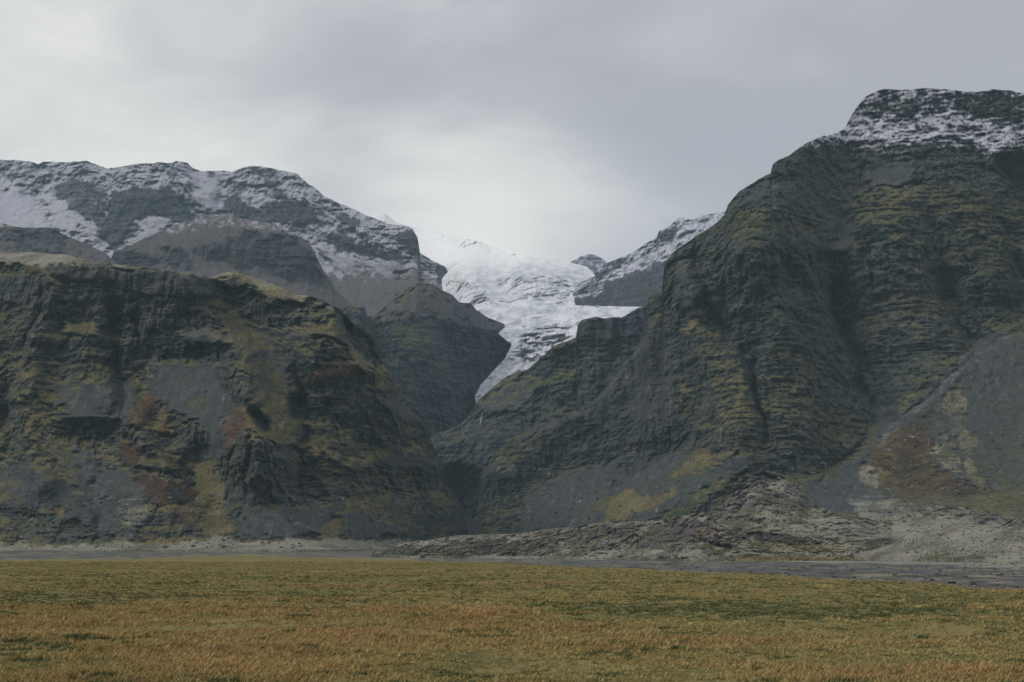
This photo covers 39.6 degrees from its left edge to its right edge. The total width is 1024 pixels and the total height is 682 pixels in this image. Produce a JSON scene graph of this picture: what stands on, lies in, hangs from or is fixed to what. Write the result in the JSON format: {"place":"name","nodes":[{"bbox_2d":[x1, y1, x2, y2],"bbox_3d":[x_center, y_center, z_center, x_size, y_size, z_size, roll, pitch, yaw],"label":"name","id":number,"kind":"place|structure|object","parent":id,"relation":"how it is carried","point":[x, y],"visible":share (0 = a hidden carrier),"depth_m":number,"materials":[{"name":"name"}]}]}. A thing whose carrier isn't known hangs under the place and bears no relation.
{"place":"outdoors","nodes":[
{"label":"outdoors","id":0,"kind":"place"},
{"bbox_2d":[0,226,118,264],"bbox_3d":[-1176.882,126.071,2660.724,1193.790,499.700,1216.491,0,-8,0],"label":"dark ridge","id":1,"kind":"structure","parent":0,"point":[37,240],"depth_m":2210.38,"materials":[{"name":"grey stone"}]},
{"bbox_2d":[0,160,447,315],"bbox_3d":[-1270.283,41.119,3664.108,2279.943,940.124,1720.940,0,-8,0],"label":"snowy range","id":2,"kind":"structure","parent":0,"point":[372,266],"depth_m":3252.61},
{"bbox_2d":[111,214,353,308],"bbox_3d":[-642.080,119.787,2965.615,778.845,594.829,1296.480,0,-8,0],"label":"brown hill","id":3,"kind":"structure","parent":0,"point":[211,245],"depth_m":2508.50,"materials":[{"name":"stone"}]},
{"bbox_2d":[0,252,488,551],"bbox_3d":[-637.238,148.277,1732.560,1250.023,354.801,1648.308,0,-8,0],"label":"hill","id":4,"kind":"structure","parent":0,"point":[94,355],"depth_m":1123.15,"materials":[{"name":"grey stone"}]},
{"bbox_2d":[371,213,414,231],"bbox_3d":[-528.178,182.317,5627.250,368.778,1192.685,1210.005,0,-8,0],"label":"peak","id":5,"kind":"structure","parent":0,"point":[385,218],"depth_m":5224.11,"materials":[{"name":"white snow"}]},
{"bbox_2d":[341,283,510,437],"bbox_3d":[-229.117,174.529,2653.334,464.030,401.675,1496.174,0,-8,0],"label":"ridge","id":6,"kind":"structure","parent":0,"point":[442,354],"depth_m":2131.08,"materials":[{"name":"grey stone"}]},
{"bbox_2d":[0,549,1023,681],"bbox_3d":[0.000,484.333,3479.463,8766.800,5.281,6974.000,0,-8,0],"label":"grass","id":7,"kind":"structure","parent":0,"point":[860,572],"depth_m":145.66,"materials":[{"name":"plant"}]},
{"bbox_2d":[0,383,1023,587],"bbox_3d":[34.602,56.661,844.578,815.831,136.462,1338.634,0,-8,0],"label":"rubble","id":8,"kind":"object","parent":7,"relation":"on","point":[369,529],"visible":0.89,"depth_m":1000.63,"materials":[{"name":"stone"}]},
{"bbox_2d":[372,512,897,561],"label":"moraine","id":9,"kind":"structure","parent":7,"relation":"on","point":[687,547],"depth_m":610.59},
{"bbox_2d":[0,0,1023,262],"label":"sky","id":10,"kind":"structure","parent":0,"point":[561,130],"materials":[{"name":"grey"}]},
{"bbox_2d":[415,227,639,402],"bbox_3d":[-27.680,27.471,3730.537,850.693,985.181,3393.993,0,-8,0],"label":"glacier","id":11,"kind":"object","parent":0,"point":[527,301],"visible":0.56,"depth_m":2574.99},
{"bbox_2d":[430,306,645,521],"bbox_3d":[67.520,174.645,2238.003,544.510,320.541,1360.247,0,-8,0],"label":"gorge wall","id":12,"kind":"structure","parent":0,"point":[563,379],"depth_m":1784.74,"materials":[{"name":"grey stone"}]},
{"bbox_2d":[571,254,606,278],"bbox_3d":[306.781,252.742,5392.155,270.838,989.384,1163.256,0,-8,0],"label":"crag","id":13,"kind":"structure","parent":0,"point":[593,263],"depth_m":4959.20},
{"bbox_2d":[573,211,725,306],"bbox_3d":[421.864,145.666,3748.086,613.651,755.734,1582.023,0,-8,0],"label":"snowy spur","id":14,"kind":"structure","parent":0,"point":[634,279],"depth_m":3304.30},
{"bbox_2d":[477,88,1023,533],"bbox_3d":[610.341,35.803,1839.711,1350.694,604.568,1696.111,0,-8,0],"label":"mountain","id":15,"kind":"structure","parent":0,"point":[873,251],"depth_m":1386.23,"materials":[{"name":"grey stone"}]},
{"bbox_2d":[709,470,1023,539],"bbox_3d":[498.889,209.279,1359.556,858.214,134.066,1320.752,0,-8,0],"label":"moraine cone","id":16,"kind":"object","parent":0,"point":[804,522],"visible":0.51,"depth_m":885.56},
{"bbox_2d":[852,523,1023,562],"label":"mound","id":17,"kind":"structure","parent":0,"point":[897,550],"depth_m":529.51,"materials":[{"name":"grey gravel"}]}
]}

